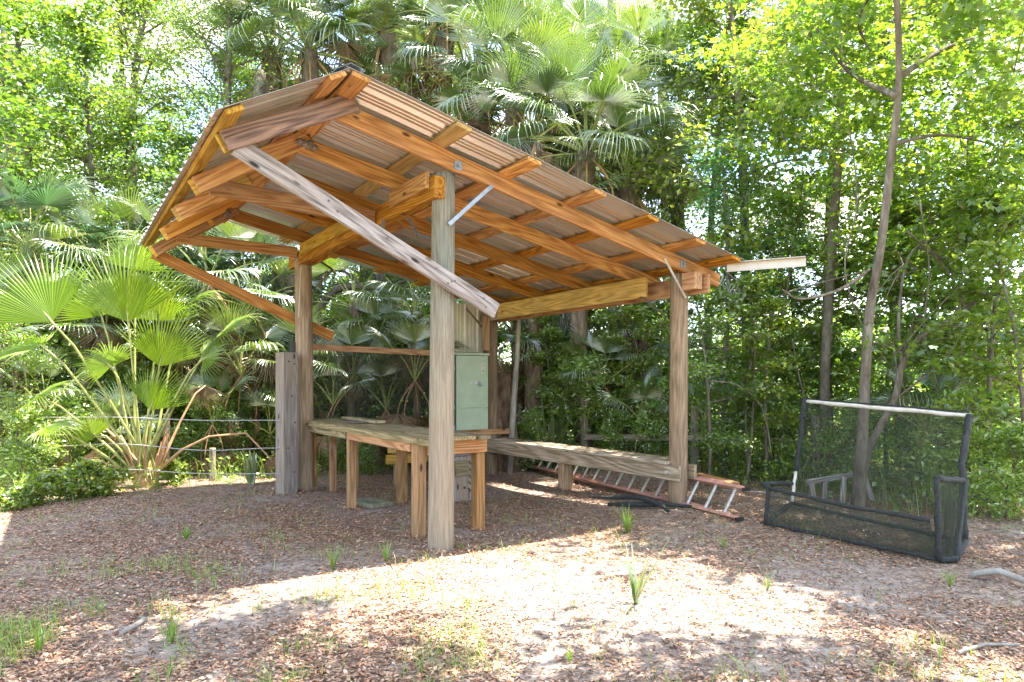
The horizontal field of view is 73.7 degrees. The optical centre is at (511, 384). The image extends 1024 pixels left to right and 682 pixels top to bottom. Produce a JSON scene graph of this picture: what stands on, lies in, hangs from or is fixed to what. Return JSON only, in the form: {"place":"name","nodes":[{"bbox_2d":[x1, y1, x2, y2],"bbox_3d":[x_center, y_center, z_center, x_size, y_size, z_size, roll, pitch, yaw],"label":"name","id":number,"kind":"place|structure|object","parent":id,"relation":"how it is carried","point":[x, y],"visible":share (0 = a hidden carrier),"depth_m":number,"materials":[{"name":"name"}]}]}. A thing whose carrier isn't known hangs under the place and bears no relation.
{"place":"outdoors","nodes":[
{"label":"outdoors","id":0,"kind":"place"},
{"bbox_2d":[0,397,1023,681],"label":"ground","id":1,"kind":"structure","parent":0,"point":[658,523],"depth_m":5.07,"materials":[{"name":"beige sand"}]},
{"bbox_2d":[0,400,74,486],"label":"shrub","id":2,"kind":"object","parent":1,"relation":"on","point":[14,419],"visible":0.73,"depth_m":9.26,"materials":[{"name":"green plant"}]},
{"bbox_2d":[14,471,66,506],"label":"leafy plant","id":3,"kind":"object","parent":1,"relation":"on","point":[42,490],"visible":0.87,"depth_m":8.20,"materials":[{"name":"green plant"}]},
{"bbox_2d":[0,292,87,485],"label":"sapling","id":4,"kind":"object","parent":1,"relation":"on","point":[7,340],"visible":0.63,"depth_m":9.45,"materials":[{"name":"green plant"}]},
{"bbox_2d":[0,344,93,473],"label":"palmetto","id":5,"kind":"object","parent":1,"relation":"on","point":[51,373],"visible":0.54,"depth_m":9.92,"materials":[{"name":"green plant"}]},
{"bbox_2d":[0,228,120,476],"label":"cabbage palm","id":6,"kind":"object","parent":1,"relation":"on","point":[17,265],"visible":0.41,"depth_m":10.79,"materials":[{"name":"green plant"}]},
{"bbox_2d":[4,386,118,471],"bbox_3d":[-7.074,0.781,10.580,1.634,1.571,1.599,0,0,-12],"label":"shrub","id":7,"kind":"object","parent":1,"relation":"on","point":[70,404],"visible":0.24,"depth_m":10.52,"materials":[{"name":"green plant"}]},
{"bbox_2d":[0,163,127,469],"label":"cabbage palm","id":8,"kind":"object","parent":1,"relation":"on","point":[60,194],"visible":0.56,"depth_m":11.28,"materials":[{"name":"green plant"}]},
{"bbox_2d":[0,0,131,394],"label":"leafy tree","id":9,"kind":"object","parent":1,"relation":"on","point":[11,117],"visible":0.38,"depth_m":11.47,"materials":[{"name":"green plant"}]},
{"bbox_2d":[33,456,101,500],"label":"leafy plant","id":10,"kind":"object","parent":1,"relation":"on","point":[76,486],"visible":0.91,"depth_m":8.51,"materials":[{"name":"green plant"}]},
{"bbox_2d":[4,311,143,456],"bbox_3d":[-8.668,-0.028,13.339,3.269,3.142,3.198,0,0,-9],"label":"shrub","id":11,"kind":"object","parent":1,"relation":"on","point":[60,343],"visible":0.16,"depth_m":12.96,"materials":[{"name":"green plant"}]},
{"bbox_2d":[0,0,152,378],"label":"leafy tree","id":12,"kind":"object","parent":1,"relation":"on","point":[45,35],"visible":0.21,"depth_m":14.89,"materials":[{"name":"green plant"}]},
{"bbox_2d":[0,0,180,305],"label":"leafy tree","id":13,"kind":"object","parent":1,"relation":"on","point":[29,67],"visible":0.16,"depth_m":13.26,"materials":[{"name":"green plant"}]},
{"bbox_2d":[40,385,141,466],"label":"shrub","id":14,"kind":"object","parent":1,"relation":"on","point":[90,450],"visible":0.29,"depth_m":10.79,"materials":[{"name":"green plant"}]},
{"bbox_2d":[1,178,192,466],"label":"cabbage palm","id":15,"kind":"object","parent":1,"relation":"on","point":[60,232],"visible":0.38,"depth_m":11.64,"materials":[{"name":"green plant"}]},
{"bbox_2d":[0,0,198,453],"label":"leafy tree","id":16,"kind":"object","parent":1,"relation":"on","point":[87,48],"visible":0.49,"depth_m":13.20,"materials":[{"name":"green plant"}]},
{"bbox_2d":[73,458,133,498],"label":"leafy plant","id":17,"kind":"object","parent":1,"relation":"on","point":[98,473],"visible":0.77,"depth_m":8.77,"materials":[{"name":"green plant"}]},
{"bbox_2d":[56,382,158,467],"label":"palmetto","id":18,"kind":"object","parent":1,"relation":"on","point":[117,405],"visible":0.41,"depth_m":10.07,"materials":[{"name":"green plant"}]},
{"bbox_2d":[0,0,239,440],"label":"leafy tree","id":19,"kind":"object","parent":1,"relation":"on","point":[141,29],"visible":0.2,"depth_m":15.75,"materials":[{"name":"green plant"}]},
{"bbox_2d":[0,0,245,436],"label":"leafy tree","id":20,"kind":"object","parent":1,"relation":"on","point":[126,55],"visible":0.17,"depth_m":16.55,"materials":[{"name":"green plant"}]},
{"bbox_2d":[70,322,195,455],"bbox_3d":[-7.238,0.158,13.230,2.843,2.793,2.906,0,0,-12],"label":"shrub","id":21,"kind":"object","parent":1,"relation":"on","point":[141,366],"visible":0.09,"depth_m":12.67,"materials":[{"name":"green plant"}]},
{"bbox_2d":[0,220,275,487],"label":"young palm","id":22,"kind":"object","parent":1,"relation":"on","point":[120,299],"visible":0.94,"depth_m":9.36,"materials":[{"name":"green plant"}]},
{"bbox_2d":[0,414,279,480],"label":"wire fence","id":23,"kind":"object","parent":1,"relation":"on","point":[212,455],"visible":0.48,"depth_m":9.40,"materials":[{"name":"grey metal"}]},
{"bbox_2d":[46,108,247,460],"bbox_3d":[-6.362,-1.824,12.577,3.650,6.753,3.306,0,0,43],"label":"leafy tree","id":24,"kind":"object","parent":1,"relation":"on","point":[169,159],"visible":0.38,"depth_m":12.45,"materials":[{"name":"green plant"}]},
{"bbox_2d":[77,215,270,456],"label":"cabbage palm","id":25,"kind":"object","parent":1,"relation":"on","point":[200,263],"visible":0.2,"depth_m":12.37,"materials":[{"name":"green plant"}]},
{"bbox_2d":[97,187,294,458],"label":"cabbage palm","id":26,"kind":"object","parent":1,"relation":"on","point":[229,228],"visible":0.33,"depth_m":11.68,"materials":[{"name":"green plant"}]},
{"bbox_2d":[147,385,257,470],"bbox_3d":[-5.185,0.775,11.266,1.634,1.571,1.599,0,0,35],"label":"shrub","id":27,"kind":"object","parent":1,"relation":"on","point":[200,411],"visible":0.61,"depth_m":11.11,"materials":[{"name":"green plant"}]},
{"bbox_2d":[60,0,358,446],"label":"leafy tree","id":28,"kind":"object","parent":1,"relation":"on","point":[227,74],"visible":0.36,"depth_m":14.14,"materials":[{"name":"green plant"}]},
{"bbox_2d":[177,366,260,476],"bbox_3d":[-4.826,0.675,11.071,1.198,2.039,1.603,0,0,22],"label":"palmetto","id":29,"kind":"object","parent":1,"relation":"on","point":[224,384],"visible":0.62,"depth_m":11.01,"materials":[{"name":"green plant"}]},
{"bbox_2d":[180,299,293,465],"bbox_3d":[-4.567,-0.052,11.393,1.968,2.958,2.116,0,0,0],"label":"palmetto","id":30,"kind":"object","parent":1,"relation":"on","point":[272,333],"visible":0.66,"depth_m":11.29,"materials":[{"name":"green plant"}]},
{"bbox_2d":[163,228,330,456],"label":"cabbage palm","id":31,"kind":"object","parent":1,"relation":"on","point":[270,370],"visible":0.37,"depth_m":11.84,"materials":[{"name":"green plant"}]},
{"bbox_2d":[194,0,347,436],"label":"cabbage palm","id":32,"kind":"object","parent":1,"relation":"on","point":[275,24],"visible":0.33,"depth_m":15.33,"materials":[{"name":"green plant"}]},
{"bbox_2d":[275,352,297,495],"bbox_3d":[-2.969,0.615,8.994,0.216,2.070,0.214,0,0,42],"label":"cut post","id":33,"kind":"object","parent":1,"relation":"on","point":[286,424],"visible":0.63,"depth_m":8.92,"materials":[{"name":"grey wood"}]},
{"bbox_2d":[147,69,443,434],"bbox_3d":[-4.107,-2.725,13.603,6.950,7.407,3.826,0,0,0],"label":"leaning oak","id":34,"kind":"object","parent":1,"relation":"on","point":[283,281],"visible":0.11,"depth_m":12.95,"materials":[{"name":"green plant"}]},
{"bbox_2d":[195,0,400,318],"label":"cabbage palm","id":35,"kind":"object","parent":1,"relation":"on","point":[314,62],"visible":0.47,"depth_m":14.56,"materials":[{"name":"green plant"}]},
{"bbox_2d":[270,258,425,416],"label":"cabbage palm","id":36,"kind":"object","parent":1,"relation":"on","point":[333,263],"visible":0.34,"depth_m":12.29,"materials":[{"name":"green plant"}]},
{"bbox_2d":[313,340,385,461],"bbox_3d":[-2.954,0.244,11.228,1.928,2.118,1.733,0,0,0],"label":"palmetto","id":37,"kind":"object","parent":1,"relation":"on","point":[340,364],"visible":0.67,"depth_m":11.11,"materials":[{"name":"green plant"}]},
{"bbox_2d":[273,0,427,411],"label":"cabbage palm","id":38,"kind":"object","parent":1,"relation":"on","point":[346,51],"visible":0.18,"depth_m":15.70,"materials":[{"name":"green plant"}]},
{"bbox_2d":[313,313,413,441],"bbox_3d":[-2.636,0.010,11.473,1.938,2.451,2.388,0,0,18],"label":"palmetto","id":39,"kind":"object","parent":1,"relation":"on","point":[356,334],"visible":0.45,"depth_m":11.39,"materials":[{"name":"green plant"}]},
{"bbox_2d":[318,284,429,417],"bbox_3d":[-2.252,-0.574,12.178,2.397,2.500,2.141,0,0,0],"label":"palmetto","id":40,"kind":"object","parent":1,"relation":"on","point":[371,309],"visible":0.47,"depth_m":11.94,"materials":[{"name":"green plant"}]},
{"bbox_2d":[328,353,426,471],"bbox_3d":[-2.272,0.580,12.005,1.608,2.458,1.829,0,0,30],"label":"palmetto","id":41,"kind":"object","parent":1,"relation":"on","point":[383,369],"visible":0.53,"depth_m":11.58,"materials":[{"name":"green plant"}]},
{"bbox_2d":[329,273,430,425],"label":"cabbage palm","id":42,"kind":"object","parent":1,"relation":"on","point":[392,288],"visible":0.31,"depth_m":11.91,"materials":[{"name":"green plant"}]},
{"bbox_2d":[295,0,471,448],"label":"cabbage palm","id":43,"kind":"object","parent":1,"relation":"on","point":[386,57],"visible":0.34,"depth_m":15.00,"materials":[{"name":"green plant"}]},
{"bbox_2d":[339,326,428,450],"bbox_3d":[-2.620,0.179,13.533,2.906,2.793,2.843,0,0,-24],"label":"shrub","id":44,"kind":"object","parent":1,"relation":"on","point":[392,406],"visible":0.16,"depth_m":13.12,"materials":[{"name":"green plant"}]},
{"bbox_2d":[305,418,490,538],"bbox_3d":[-1.535,0.991,8.049,0.815,1.018,4.080,0,0,-34],"label":"work table","id":45,"kind":"object","parent":1,"relation":"on","point":[402,439],"visible":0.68,"depth_m":6.92,"materials":[{"name":"brown wood"}]},
{"bbox_2d":[363,314,471,427],"bbox_3d":[-1.378,-0.059,10.911,1.912,2.406,1.609,0,0,28],"label":"palmetto","id":46,"kind":"object","parent":1,"relation":"on","point":[407,335],"visible":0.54,"depth_m":10.78,"materials":[{"name":"green plant"}]},
{"bbox_2d":[354,0,548,119],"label":"cabbage palm","id":47,"kind":"object","parent":1,"relation":"on","point":[443,42],"visible":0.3,"depth_m":14.43,"materials":[{"name":"green plant"}]},
{"bbox_2d":[454,453,470,501],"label":"painted block","id":48,"kind":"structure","parent":1,"relation":"on","point":[462,477],"depth_m":8.43,"materials":[{"name":"grey wood"}]},
{"bbox_2d":[370,0,560,352],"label":"cabbage palm","id":49,"kind":"object","parent":1,"relation":"on","point":[415,42],"visible":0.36,"depth_m":13.38,"materials":[{"name":"green plant"}]},
{"bbox_2d":[137,63,805,551],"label":"open shed","id":50,"kind":"structure","parent":1,"relation":"on","point":[447,211],"depth_m":6.88,"materials":[{"name":"brown wood"}]},
{"bbox_2d":[454,352,489,430],"bbox_3d":[-0.663,0.108,10.541,0.607,1.180,0.260,0,0,-34],"label":"electrical box","id":51,"kind":"object","parent":50,"relation":"on","point":[470,391],"visible":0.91,"depth_m":10.45,"materials":[{"name":"green paint"}]},
{"bbox_2d":[456,355,487,407],"bbox_3d":[-0.610,-0.040,10.477,0.560,0.800,0.026,0,0,-34],"label":"upper door","id":52,"kind":"structure","parent":51,"relation":"in","point":[468,368],"depth_m":10.46,"materials":[{"name":"green paint"}]},
{"bbox_2d":[498,369,520,472],"bbox_3d":[-0.101,0.604,11.394,0.520,1.892,0.532,0,0,0],"label":"dead stump","id":53,"kind":"object","parent":1,"relation":"on","point":[504,390],"visible":0.34,"depth_m":11.24,"materials":[{"name":"brown wood"}]},
{"bbox_2d":[0,486,1022,681],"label":"grass","id":54,"kind":"structure","parent":1,"relation":"on","point":[22,640],"depth_m":4.05,"materials":[{"name":"green plant"}]},
{"bbox_2d":[0,427,1023,521],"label":"undergrowth","id":55,"kind":"object","parent":1,"relation":"on","point":[712,468],"visible":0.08,"depth_m":9.47,"materials":[{"name":"green plant"}]},
{"bbox_2d":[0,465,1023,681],"bbox_3d":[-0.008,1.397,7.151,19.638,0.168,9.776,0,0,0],"label":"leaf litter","id":56,"kind":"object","parent":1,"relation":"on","point":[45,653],"visible":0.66,"depth_m":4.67,"materials":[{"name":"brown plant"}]},
{"bbox_2d":[418,0,615,409],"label":"cabbage palm","id":57,"kind":"object","parent":1,"relation":"on","point":[459,70],"visible":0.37,"depth_m":12.31,"materials":[{"name":"green plant"}]},
{"bbox_2d":[459,0,622,430],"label":"cabbage palm","id":58,"kind":"object","parent":1,"relation":"on","point":[581,33],"visible":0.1,"depth_m":13.38,"materials":[{"name":"green plant"}]},
{"bbox_2d":[454,17,628,465],"bbox_3d":[0.426,-2.379,12.491,3.595,7.848,3.633,0,0,-30],"label":"cabbage palm","id":59,"kind":"object","parent":1,"relation":"on","point":[547,82],"visible":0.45,"depth_m":11.77,"materials":[{"name":"green plant"}]},
{"bbox_2d":[503,314,580,434],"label":"sapling","id":60,"kind":"object","parent":1,"relation":"on","point":[552,332],"visible":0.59,"depth_m":11.94,"materials":[{"name":"green plant"}]},
{"bbox_2d":[517,347,616,469],"bbox_3d":[0.961,0.471,12.034,1.774,2.199,2.062,0,0,-38],"label":"shrub","id":61,"kind":"object","parent":1,"relation":"on","point":[587,377],"visible":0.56,"depth_m":11.74,"materials":[{"name":"green plant"}]},
{"bbox_2d":[469,17,701,447],"bbox_3d":[1.320,-2.459,12.074,4.293,7.937,4.079,0,0,0],"label":"cabbage palm","id":62,"kind":"object","parent":1,"relation":"on","point":[595,78],"visible":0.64,"depth_m":11.50,"materials":[{"name":"green plant"}]},
{"bbox_2d":[487,437,696,489],"bbox_3d":[0.810,1.202,9.304,0.420,0.696,4.200,0,0,-34],"label":"long bench","id":63,"kind":"object","parent":1,"relation":"on","point":[566,457],"visible":0.84,"depth_m":8.84,"materials":[{"name":"brown wood"}]},
{"bbox_2d":[513,0,672,160],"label":"cabbage palm","id":64,"kind":"object","parent":1,"relation":"on","point":[594,4],"visible":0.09,"depth_m":15.45,"materials":[{"name":"green plant"}]},
{"bbox_2d":[541,344,659,463],"bbox_3d":[1.466,0.391,12.274,2.177,2.321,1.873,0,0,-12],"label":"shrub","id":65,"kind":"object","parent":1,"relation":"on","point":[593,397],"visible":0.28,"depth_m":12.04,"materials":[{"name":"green plant"}]},
{"bbox_2d":[550,326,663,442],"bbox_3d":[1.619,0.006,11.999,2.088,2.366,2.203,0,0,0],"label":"palmetto","id":66,"kind":"object","parent":1,"relation":"on","point":[610,347],"visible":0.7,"depth_m":11.76,"materials":[{"name":"green plant"}]},
{"bbox_2d":[589,405,657,469],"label":"shrub","id":67,"kind":"object","parent":1,"relation":"on","point":[612,425],"visible":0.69,"depth_m":11.47,"materials":[{"name":"green plant"}]},
{"bbox_2d":[520,457,749,521],"bbox_3d":[1.231,1.220,9.583,0.344,0.388,6.060,0,0,-22],"label":"extension ladder","id":68,"kind":"object","parent":1,"relation":"on","point":[715,483],"visible":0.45,"depth_m":8.07,"materials":[{"name":"metal"}]},
{"bbox_2d":[542,77,728,451],"bbox_3d":[2.178,-2.036,12.704,3.811,7.105,3.583,0,0,0],"label":"cabbage palm","id":69,"kind":"object","parent":1,"relation":"on","point":[625,195],"visible":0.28,"depth_m":12.47,"materials":[{"name":"green plant"}]},
{"bbox_2d":[590,363,690,449],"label":"palmetto","id":70,"kind":"object","parent":1,"relation":"on","point":[652,393],"visible":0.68,"depth_m":11.09,"materials":[{"name":"green plant"}]},
{"bbox_2d":[587,302,698,452],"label":"sapling","id":71,"kind":"object","parent":1,"relation":"on","point":[632,310],"visible":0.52,"depth_m":11.86,"materials":[{"name":"green plant"}]},
{"bbox_2d":[559,0,730,431],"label":"cabbage palm","id":72,"kind":"object","parent":1,"relation":"on","point":[645,18],"visible":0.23,"depth_m":14.10,"materials":[{"name":"green plant"}]},
{"bbox_2d":[622,395,703,458],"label":"shrub","id":73,"kind":"object","parent":1,"relation":"on","point":[646,421],"visible":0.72,"depth_m":11.11,"materials":[{"name":"green plant"}]},
{"bbox_2d":[516,396,820,478],"bbox_3d":[2.322,0.875,11.277,5.083,1.350,0.277,0,0,27],"label":"rail fence","id":74,"kind":"object","parent":1,"relation":"on","point":[586,436],"visible":0.47,"depth_m":10.86,"materials":[{"name":"brown wood"}]},
{"bbox_2d":[598,46,753,448],"bbox_3d":[3.323,-2.910,14.764,3.466,8.875,3.796,0,0,-35],"label":"cabbage palm","id":75,"kind":"object","parent":1,"relation":"on","point":[701,83],"visible":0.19,"depth_m":14.05,"materials":[{"name":"green plant"}]},
{"bbox_2d":[631,267,790,485],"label":"sapling","id":76,"kind":"object","parent":1,"relation":"on","point":[697,370],"visible":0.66,"depth_m":9.37,"materials":[{"name":"green plant"}]},
{"bbox_2d":[590,0,833,446],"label":"leafy tree","id":77,"kind":"object","parent":1,"relation":"on","point":[690,38],"visible":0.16,"depth_m":13.52,"materials":[{"name":"green plant"}]},
{"bbox_2d":[641,124,817,475],"bbox_3d":[3.428,-1.240,10.733,2.652,5.632,3.190,0,0,34],"label":"leafy tree","id":78,"kind":"object","parent":1,"relation":"on","point":[712,201],"visible":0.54,"depth_m":10.58,"materials":[{"name":"green plant"}]},
{"bbox_2d":[700,401,793,477],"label":"shrub","id":79,"kind":"object","parent":1,"relation":"on","point":[731,457],"visible":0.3,"depth_m":10.45,"materials":[{"name":"green plant"}]},
{"bbox_2d":[572,0,934,464],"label":"leafy tree","id":80,"kind":"object","parent":1,"relation":"on","point":[704,14],"visible":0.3,"depth_m":11.99,"materials":[{"name":"green plant"}]},
{"bbox_2d":[691,269,816,483],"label":"sapling","id":81,"kind":"object","parent":1,"relation":"on","point":[754,284],"visible":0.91,"depth_m":9.53,"materials":[{"name":"green plant"}]},
{"bbox_2d":[730,398,816,483],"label":"shrub","id":82,"kind":"object","parent":1,"relation":"on","point":[790,448],"visible":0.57,"depth_m":10.22,"materials":[{"name":"green plant"}]},
{"bbox_2d":[688,157,869,476],"bbox_3d":[4.245,-0.945,10.739,2.891,5.040,2.580,0,0,-1],"label":"sapling","id":83,"kind":"object","parent":1,"relation":"on","point":[784,205],"visible":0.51,"depth_m":10.47,"materials":[{"name":"green plant"}]},
{"bbox_2d":[720,190,859,469],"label":"leafy tree","id":84,"kind":"object","parent":1,"relation":"on","point":[815,275],"visible":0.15,"depth_m":11.41,"materials":[{"name":"green plant"}]},
{"bbox_2d":[730,331,882,476],"bbox_3d":[4.685,0.354,10.867,2.291,2.443,1.971,0,0,-30],"label":"shrub","id":85,"kind":"object","parent":1,"relation":"on","point":[799,352],"visible":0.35,"depth_m":10.55,"materials":[{"name":"green plant"}]},
{"bbox_2d":[758,244,905,473],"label":"sapling","id":86,"kind":"object","parent":1,"relation":"on","point":[837,381],"visible":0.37,"depth_m":10.67,"materials":[{"name":"green plant"}]},
{"bbox_2d":[707,0,964,472],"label":"slender tree","id":87,"kind":"object","parent":1,"relation":"on","point":[826,335],"visible":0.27,"depth_m":10.14,"materials":[{"name":"green plant"}]},
{"bbox_2d":[793,410,882,488],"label":"shrub","id":88,"kind":"object","parent":1,"relation":"on","point":[846,432],"visible":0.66,"depth_m":9.58,"materials":[{"name":"green plant"}]},
{"bbox_2d":[666,0,1023,506],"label":"sweetgum tree","id":89,"kind":"object","parent":1,"relation":"on","point":[858,13],"visible":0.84,"depth_m":8.35,"materials":[{"name":"green plant"}]},
{"bbox_2d":[693,0,1014,407],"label":"leafy tree","id":90,"kind":"object","parent":1,"relation":"on","point":[831,175],"visible":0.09,"depth_m":13.19,"materials":[{"name":"green plant"}]},
{"bbox_2d":[706,0,1022,466],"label":"leafy tree","id":91,"kind":"object","parent":1,"relation":"on","point":[914,6],"visible":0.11,"depth_m":11.02,"materials":[{"name":"green plant"}]},
{"bbox_2d":[761,398,973,562],"bbox_3d":[3.430,0.795,6.696,1.703,1.280,2.114,0,0,-39],"label":"net frame","id":92,"kind":"object","parent":1,"relation":"on","point":[960,539],"visible":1,"depth_m":6.25,"materials":[{"name":"black plastic"}]},
{"bbox_2d":[801,155,961,479],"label":"sapling","id":93,"kind":"object","parent":1,"relation":"on","point":[888,377],"visible":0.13,"depth_m":10.48,"materials":[{"name":"green plant"}]},
{"bbox_2d":[854,404,960,492],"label":"shrub","id":94,"kind":"object","parent":1,"relation":"on","point":[905,444],"visible":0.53,"depth_m":9.16,"materials":[{"name":"green plant"}]},
{"bbox_2d":[806,189,1023,474],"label":"forked tree","id":95,"kind":"object","parent":1,"relation":"on","point":[903,355],"visible":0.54,"depth_m":8.28,"materials":[{"name":"green plant"}]},
{"bbox_2d":[820,0,1023,472],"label":"leafy tree","id":96,"kind":"object","parent":1,"relation":"on","point":[945,95],"visible":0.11,"depth_m":11.24,"materials":[{"name":"green plant"}]},
{"bbox_2d":[834,359,1017,494],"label":"tree","id":97,"kind":"object","parent":1,"relation":"on","point":[907,398],"visible":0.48,"depth_m":8.80,"materials":[{"name":"green plant"}]},
{"bbox_2d":[840,196,1019,489],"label":"sapling","id":98,"kind":"object","parent":1,"relation":"on","point":[891,259],"visible":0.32,"depth_m":9.62,"materials":[{"name":"green plant"}]},
{"bbox_2d":[852,81,1023,497],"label":"sapling","id":99,"kind":"object","parent":1,"relation":"on","point":[997,309],"visible":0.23,"depth_m":8.29,"materials":[{"name":"green plant"}]},
{"bbox_2d":[856,306,1023,484],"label":"shrub","id":100,"kind":"object","parent":1,"relation":"on","point":[948,438],"visible":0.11,"depth_m":9.63,"materials":[{"name":"green plant"}]},
{"bbox_2d":[879,144,1023,486],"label":"sapling","id":101,"kind":"object","parent":1,"relation":"on","point":[1005,378],"visible":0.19,"depth_m":9.22,"materials":[{"name":"green plant"}]},
{"bbox_2d":[900,177,1023,457],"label":"sapling","id":102,"kind":"object","parent":1,"relation":"on","point":[988,249],"visible":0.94,"depth_m":7.46,"materials":[{"name":"green plant"}]},
{"bbox_2d":[905,401,1022,511],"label":"shrub","id":103,"kind":"object","parent":1,"relation":"on","point":[949,454],"visible":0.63,"depth_m":7.89,"materials":[{"name":"green plant"}]},
{"bbox_2d":[941,418,1023,518],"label":"shrub","id":104,"kind":"object","parent":1,"relation":"on","point":[1008,451],"visible":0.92,"depth_m":7.29,"materials":[{"name":"green plant"}]},
{"bbox_2d":[0,0,1023,373],"label":"sky","id":105,"kind":"structure","parent":0,"point":[71,1],"materials":[{"name":"white"}]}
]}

